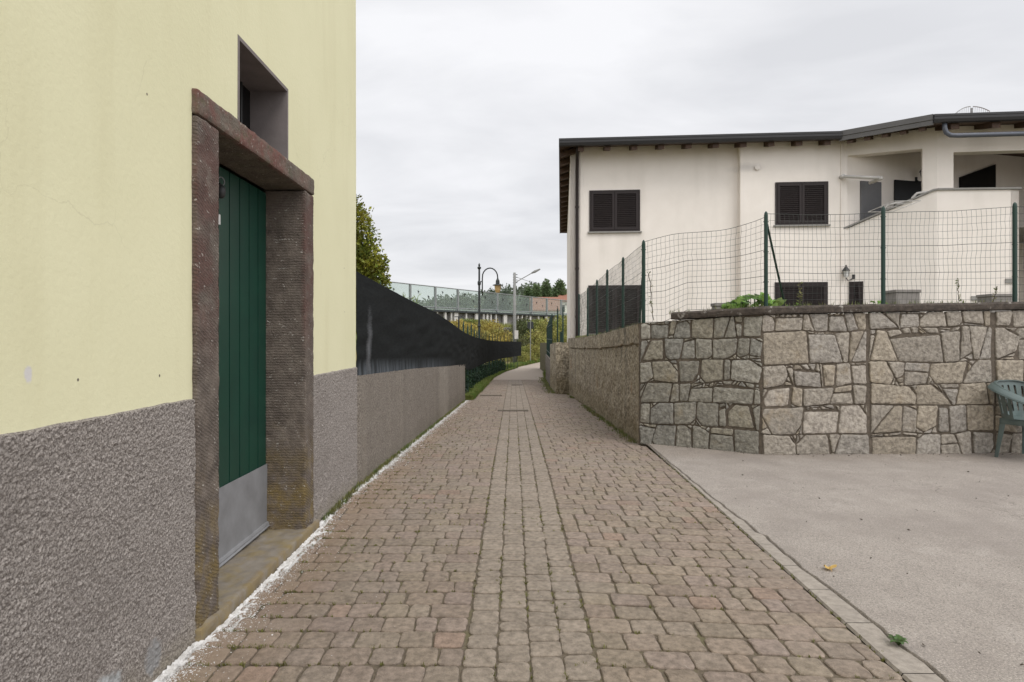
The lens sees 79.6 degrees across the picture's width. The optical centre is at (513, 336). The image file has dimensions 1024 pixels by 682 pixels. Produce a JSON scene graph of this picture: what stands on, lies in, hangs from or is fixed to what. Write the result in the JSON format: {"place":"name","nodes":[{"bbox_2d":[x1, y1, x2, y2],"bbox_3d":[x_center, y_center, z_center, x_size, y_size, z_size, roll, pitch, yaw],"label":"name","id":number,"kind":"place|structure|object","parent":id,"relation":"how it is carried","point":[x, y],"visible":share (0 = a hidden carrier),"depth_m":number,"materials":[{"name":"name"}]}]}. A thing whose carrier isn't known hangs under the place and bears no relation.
{"place":"outdoors","nodes":[
{"label":"outdoors","id":0,"kind":"place"},
{"bbox_2d":[356,354,656,453],"bbox_3d":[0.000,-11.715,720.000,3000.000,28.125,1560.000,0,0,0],"label":"ground","id":1,"kind":"structure","parent":0,"point":[518,361],"depth_m":50.49,"materials":[{"name":"green plant"}]},
{"bbox_2d":[0,0,357,681],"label":"yellow building","id":2,"kind":"structure","parent":1,"relation":"on","point":[178,422],"depth_m":2.38,"materials":[{"name":"paint"}]},
{"bbox_2d":[218,166,269,567],"bbox_3d":[-1.595,0.151,3.375,0.110,2.182,1.151,0,0,0],"label":"door","id":3,"kind":"structure","parent":2,"relation":"in","point":[242,470],"depth_m":3.59,"materials":[{"name":"green paint"}]},
{"bbox_2d":[237,35,287,158],"bbox_3d":[-1.488,-1.258,3.364,0.263,0.465,0.675,0,0,0],"label":"window","id":4,"kind":"structure","parent":2,"relation":"in","point":[262,99],"depth_m":3.68,"materials":[{"name":"grey glass"}]},
{"bbox_2d":[356,194,391,333],"bbox_3d":[-3.019,-0.240,8.653,2.737,3.686,1.965,0,0,0],"label":"garden tree","id":5,"kind":"object","parent":1,"relation":"on","point":[370,262],"visible":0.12,"depth_m":8.33,"materials":[{"name":"green plant"}]},
{"bbox_2d":[356,289,433,340],"bbox_3d":[-2.301,0.127,12.310,1.868,2.346,2.126,0,0,0],"label":"feathery shrub","id":6,"kind":"object","parent":1,"relation":"on","point":[411,299],"depth_m":13.10,"materials":[{"name":"green plant"}]},
{"bbox_2d":[357,364,464,482],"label":"wall","id":7,"kind":"structure","parent":1,"relation":"on","point":[398,410],"depth_m":6.90,"materials":[{"name":"grey concrete"}]},
{"bbox_2d":[356,322,518,362],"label":"bank grass","id":8,"kind":"structure","parent":1,"relation":"on","point":[509,358],"depth_m":67.50,"materials":[{"name":"green plant"}]},
{"bbox_2d":[437,302,445,306],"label":"tree","id":9,"kind":"object","parent":1,"relation":"on","point":[440,304],"visible":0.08,"depth_m":139.75,"materials":[{"name":"green plant"}]},
{"bbox_2d":[380,281,517,388],"bbox_3d":[-0.876,0.812,23.773,0.877,2.776,36.552,0,0,3],"label":"metal fence","id":10,"kind":"object","parent":1,"relation":"on","point":[489,361],"visible":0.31,"depth_m":24.64,"materials":[{"name":"metal"}]},
{"bbox_2d":[356,271,520,375],"bbox_3d":[-0.831,0.371,23.628,0.854,1.876,36.650,0,0,3],"label":"shade net","id":11,"kind":"object","parent":10,"relation":"attached to","point":[395,331],"visible":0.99,"depth_m":7.46,"materials":[{"name":"black fabric"}]},
{"bbox_2d":[465,359,506,393],"bbox_3d":[-1.117,1.405,25.031,0.773,1.484,21.420,0,0,2],"label":"ivy","id":12,"kind":"object","parent":10,"relation":"attached to","point":[471,381],"visible":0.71,"depth_m":22.75,"materials":[{"name":"green plant"}]},
{"bbox_2d":[449,319,483,336],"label":"bush","id":13,"kind":"object","parent":1,"relation":"on","point":[455,323],"visible":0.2,"depth_m":56.16,"materials":[{"name":"yellow plant"}]},
{"bbox_2d":[461,318,495,324],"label":"bush","id":14,"kind":"object","parent":1,"relation":"on","point":[470,320],"visible":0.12,"depth_m":62.15,"materials":[{"name":"green plant"}]},
{"bbox_2d":[412,281,565,310],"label":"wood","id":15,"kind":"object","parent":1,"relation":"on","point":[466,301],"visible":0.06,"depth_m":252.84,"materials":[{"name":"green plant"}]},
{"bbox_2d":[477,263,502,337],"bbox_3d":[-0.986,-0.590,25.000,1.100,4.820,0.414,0,0,0],"label":"street lamp","id":16,"kind":"object","parent":1,"relation":"on","point":[497,285],"visible":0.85,"depth_m":24.96,"materials":[{"name":"metal"}]},
{"bbox_2d":[481,288,499,309],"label":"tree","id":17,"kind":"object","parent":1,"relation":"on","point":[488,300],"visible":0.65,"depth_m":149.25,"materials":[{"name":"green plant"}]},
{"bbox_2d":[465,367,516,399],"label":"verge grass","id":18,"kind":"structure","parent":1,"relation":"on","point":[476,390],"depth_m":18.42,"materials":[{"name":"green plant"}]},
{"bbox_2d":[472,319,512,341],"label":"bush","id":19,"kind":"object","parent":1,"relation":"on","point":[489,328],"visible":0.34,"depth_m":58.38,"materials":[{"name":"yellow plant"}]},
{"bbox_2d":[426,307,566,326],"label":"viaduct","id":20,"kind":"object","parent":1,"relation":"on","point":[448,314],"visible":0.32,"depth_m":72.51,"materials":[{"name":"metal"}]},
{"bbox_2d":[384,282,566,314],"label":"noise barrier","id":21,"kind":"object","parent":20,"relation":"on","point":[435,307],"visible":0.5,"depth_m":70.50,"materials":[{"name":"grey metal"}]},
{"bbox_2d":[498,289,511,310],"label":"tree","id":22,"kind":"object","parent":1,"relation":"on","point":[504,304],"visible":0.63,"depth_m":149.38,"materials":[{"name":"green plant"}]},
{"bbox_2d":[504,317,538,350],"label":"bush","id":23,"kind":"object","parent":1,"relation":"on","point":[521,327],"visible":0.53,"depth_m":59.03,"materials":[{"name":"green plant"}]},
{"bbox_2d":[520,286,530,310],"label":"tree","id":24,"kind":"object","parent":1,"relation":"on","point":[524,300],"visible":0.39,"depth_m":111.59,"materials":[{"name":"green plant"}]},
{"bbox_2d":[505,359,545,377],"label":"lane end grass","id":25,"kind":"structure","parent":1,"relation":"on","point":[520,364],"depth_m":43.44,"materials":[{"name":"green plant"}]},
{"bbox_2d":[518,344,539,361],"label":"bush","id":26,"kind":"object","parent":1,"relation":"on","point":[525,354],"visible":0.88,"depth_m":49.66,"materials":[{"name":"green plant"}]},
{"bbox_2d":[527,321,532,360],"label":"road sign","id":27,"kind":"object","parent":1,"relation":"on","point":[530,324],"visible":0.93,"depth_m":47.97,"materials":[{"name":"metal"}]},
{"bbox_2d":[527,283,542,310],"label":"tree","id":28,"kind":"object","parent":1,"relation":"on","point":[536,290],"visible":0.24,"depth_m":109.61,"materials":[{"name":"green plant"}]},
{"bbox_2d":[512,269,565,362],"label":"street lamp","id":29,"kind":"object","parent":1,"relation":"on","point":[515,337],"visible":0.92,"depth_m":45.90,"materials":[{"name":"grey metal"}]},
{"bbox_2d":[521,317,558,347],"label":"bush","id":30,"kind":"object","parent":1,"relation":"on","point":[540,325],"visible":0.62,"depth_m":60.56,"materials":[{"name":"green plant"}]},
{"bbox_2d":[529,297,560,312],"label":"red roofed house","id":31,"kind":"structure","parent":1,"relation":"on","point":[540,301],"depth_m":97.61,"materials":[{"name":"ceramic"}]},
{"bbox_2d":[540,278,551,296],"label":"tree","id":32,"kind":"object","parent":1,"relation":"on","point":[546,287],"visible":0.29,"depth_m":111.47,"materials":[{"name":"green plant"}]},
{"bbox_2d":[545,354,549,384],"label":"lane wall","id":33,"kind":"structure","parent":1,"relation":"on","point":[547,361],"depth_m":23.38,"materials":[{"name":"grey concrete"}]},
{"bbox_2d":[547,307,563,356],"bbox_3d":[1.364,-0.032,22.216,0.257,1.705,11.449,0,0,0],"label":"slat fence","id":34,"kind":"object","parent":33,"relation":"on","point":[550,332],"visible":0.75,"depth_m":19.79,"materials":[{"name":"green metal"}]},
{"bbox_2d":[542,314,566,341],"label":"bush","id":35,"kind":"object","parent":1,"relation":"on","point":[560,328],"visible":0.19,"depth_m":64.65,"materials":[{"name":"green plant"}]},
{"bbox_2d":[550,278,566,296],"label":"tree","id":36,"kind":"object","parent":1,"relation":"on","point":[560,285],"visible":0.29,"depth_m":107.40,"materials":[{"name":"green plant"}]},
{"bbox_2d":[550,342,568,393],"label":"wall pier","id":37,"kind":"structure","parent":1,"relation":"on","point":[559,367],"depth_m":16.35,"materials":[{"name":"stone"}]},
{"bbox_2d":[558,294,566,312],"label":"red roofed house","id":38,"kind":"structure","parent":1,"relation":"on","point":[563,297],"depth_m":104.40,"materials":[{"name":"paint"}]},
{"bbox_2d":[568,324,638,443],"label":"concrete wall","id":39,"kind":"structure","parent":1,"relation":"on","point":[604,375],"depth_m":9.65,"materials":[{"name":"grey concrete"}]},
{"bbox_2d":[578,245,641,336],"bbox_3d":[1.600,-0.519,11.290,0.065,1.303,7.462,0,0,0],"label":"wire fence","id":40,"kind":"object","parent":39,"relation":"on","point":[597,321],"visible":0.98,"depth_m":10.34,"materials":[{"name":"green metal"}]},
{"bbox_2d":[575,299,1010,337],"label":"wall top grass","id":41,"kind":"structure","parent":39,"relation":"on","point":[796,305],"depth_m":7.04,"materials":[{"name":"green plant"}]},
{"bbox_2d":[646,443,943,681],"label":"kerb","id":42,"kind":"structure","parent":1,"relation":"on","point":[897,658],"depth_m":2.85,"materials":[{"name":"concrete"}]},
{"bbox_2d":[888,634,907,645],"bbox_3d":[1.601,1.273,2.564,0.090,0.030,0.087,0,0,0],"label":"dandelion","id":43,"kind":"object","parent":42,"relation":"on","point":[898,639],"visible":1,"depth_m":2.57,"materials":[{"name":"green plant"}]},
{"bbox_2d":[639,301,1023,454],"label":"stone wall","id":44,"kind":"structure","parent":1,"relation":"on","point":[816,379],"depth_m":6.77,"materials":[{"name":"grey stone"}]},
{"bbox_2d":[647,272,653,319],"bbox_3d":[1.636,-0.491,7.349,0.087,0.591,0.040,0,0,17],"label":"dry weed","id":45,"kind":"object","parent":44,"relation":"on","point":[651,303],"visible":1,"depth_m":7.35,"materials":[{"name":"beige plant"}]},
{"bbox_2d":[721,292,787,308],"bbox_3d":[2.884,-0.344,7.352,0.799,0.369,0.427,0,0,0],"label":"squash plant","id":46,"kind":"object","parent":44,"relation":"on","point":[739,300],"visible":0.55,"depth_m":7.27,"materials":[{"name":"green plant"}]},
{"bbox_2d":[797,282,802,305],"bbox_3d":[3.261,-0.472,6.999,0.077,0.320,0.070,0,0,-33],"label":"dry weed","id":47,"kind":"object","parent":44,"relation":"on","point":[799,293],"visible":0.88,"depth_m":7.00,"materials":[{"name":"brown plant"}]},
{"bbox_2d":[638,202,1023,323],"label":"wire fence","id":48,"kind":"object","parent":44,"relation":"on","point":[1014,242],"visible":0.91,"depth_m":6.95,"materials":[{"name":"green metal"}]},
{"bbox_2d":[955,278,961,302],"bbox_3d":[5.213,-0.519,7.196,0.088,0.342,0.056,0,0,-11],"label":"dry weed","id":49,"kind":"object","parent":44,"relation":"on","point":[957,290],"visible":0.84,"depth_m":7.20,"materials":[{"name":"beige plant"}]},
{"bbox_2d":[992,286,997,301],"bbox_3d":[5.634,-0.476,7.204,0.081,0.236,0.050,0,0,27],"label":"dry weed","id":50,"kind":"object","parent":44,"relation":"on","point":[996,288],"visible":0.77,"depth_m":7.20,"materials":[{"name":"beige plant"}]},
{"bbox_2d":[493,362,543,379],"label":"road","id":51,"kind":"structure","parent":0,"point":[534,371],"depth_m":32.81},
{"bbox_2d":[166,380,904,681],"bbox_3d":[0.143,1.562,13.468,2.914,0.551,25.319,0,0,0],"label":"lane paving","id":52,"kind":"structure","parent":0,"point":[714,628],"depth_m":3.22,"materials":[{"name":"stone"}]},
{"bbox_2d":[153,400,468,681],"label":"white lime residue","id":53,"kind":"object","parent":52,"relation":"on","point":[181,661],"visible":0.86,"depth_m":3.09},
{"bbox_2d":[321,377,636,519],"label":"wall foot weeds","id":54,"kind":"object","parent":52,"relation":"on","point":[347,496],"depth_m":7.75,"materials":[{"name":"green plant"}]},
{"bbox_2d":[480,395,527,411],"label":"drain covers","id":55,"kind":"object","parent":52,"relation":"on","point":[503,410],"visible":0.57,"depth_m":11.62,"materials":[{"name":"grey metal"}]},
{"bbox_2d":[177,416,899,681],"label":"joint moss","id":56,"kind":"object","parent":52,"relation":"on","point":[382,663],"visible":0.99,"depth_m":3.28,"materials":[{"name":"green plant"}]},
{"bbox_2d":[540,343,546,370],"bbox_3d":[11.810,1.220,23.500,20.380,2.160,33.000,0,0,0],"label":"pillar","id":57,"kind":"structure","parent":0,"point":[543,349],"depth_m":35.27,"materials":[{"name":"stone"}]},
{"bbox_2d":[711,303,721,309],"bbox_3d":[3.206,-0.186,9.600,0.188,0.672,0.230,0,0,0],"label":"block planter","id":58,"kind":"object","parent":57,"relation":"on","point":[717,305],"visible":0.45,"depth_m":9.50,"materials":[{"name":"grey concrete"}]},
{"bbox_2d":[559,106,1023,341],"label":"cream house","id":59,"kind":"structure","parent":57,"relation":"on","point":[621,197],"depth_m":17.88,"materials":[{"name":"white paint"}]},
{"bbox_2d":[860,181,880,219],"bbox_3d":[10.421,-3.761,17.933,0.721,1.522,0.050,0,0,-14],"label":"door","id":60,"kind":"structure","parent":59,"relation":"in","point":[870,195],"depth_m":17.89,"materials":[{"name":"grey metal"}]},
{"bbox_2d":[868,200,920,211],"bbox_3d":[10.446,-3.581,16.874,0.308,0.362,1.242,0,0,-35],"label":"drying rack","id":61,"kind":"object","parent":59,"relation":"attached to","point":[897,209],"visible":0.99,"depth_m":16.76,"materials":[{"name":"white metal"}]},
{"bbox_2d":[894,180,920,205],"bbox_3d":[11.836,-3.988,18.273,1.237,1.276,0.045,0,0,-14],"label":"door","id":62,"kind":"structure","parent":59,"relation":"in","point":[904,190],"depth_m":18.18,"materials":[{"name":"black glass"}]},
{"bbox_2d":[959,164,995,187],"bbox_3d":[14.252,-4.219,18.870,1.380,2.237,0.050,0,0,-14],"label":"window","id":63,"kind":"structure","parent":59,"relation":"in","point":[986,177],"depth_m":18.87,"materials":[{"name":"black glass"}]},
{"bbox_2d":[886,290,920,312],"bbox_3d":[6.742,-0.328,10.675,0.441,0.955,0.380,0,0,0],"label":"block planter","id":64,"kind":"object","parent":57,"relation":"on","point":[895,294],"visible":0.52,"depth_m":10.50,"materials":[{"name":"grey concrete"}]},
{"bbox_2d":[976,294,1017,311],"bbox_3d":[8.782,-0.310,11.175,0.470,0.920,0.380,0,0,0],"label":"block planter","id":65,"kind":"object","parent":57,"relation":"on","point":[1005,297],"visible":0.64,"depth_m":11.00,"materials":[{"name":"grey concrete"}]},
{"bbox_2d":[356,0,1023,302],"label":"sky","id":66,"kind":"structure","parent":0,"point":[464,108],"materials":[{"name":"white"}]},
{"bbox_2d":[649,444,1023,681],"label":"yard","id":67,"kind":"structure","parent":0,"point":[928,601],"depth_m":4.03,"materials":[{"name":"concrete"}]},
{"bbox_2d":[823,565,836,570],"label":"fallen leaf","id":68,"kind":"object","parent":67,"relation":"on","point":[831,567],"visible":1,"depth_m":3.39,"materials":[{"name":"yellow plant"}]},
{"bbox_2d":[668,445,1023,664],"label":"leaf crumbs","id":69,"kind":"object","parent":67,"relation":"on","point":[862,519],"visible":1,"depth_m":5.47,"materials":[{"name":"brown plant"}]},
{"bbox_2d":[987,380,1023,456],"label":"garden chair","id":70,"kind":"object","parent":67,"relation":"on","point":[1015,417],"visible":1,"depth_m":6.54,"materials":[{"name":"green plastic"}]}
]}

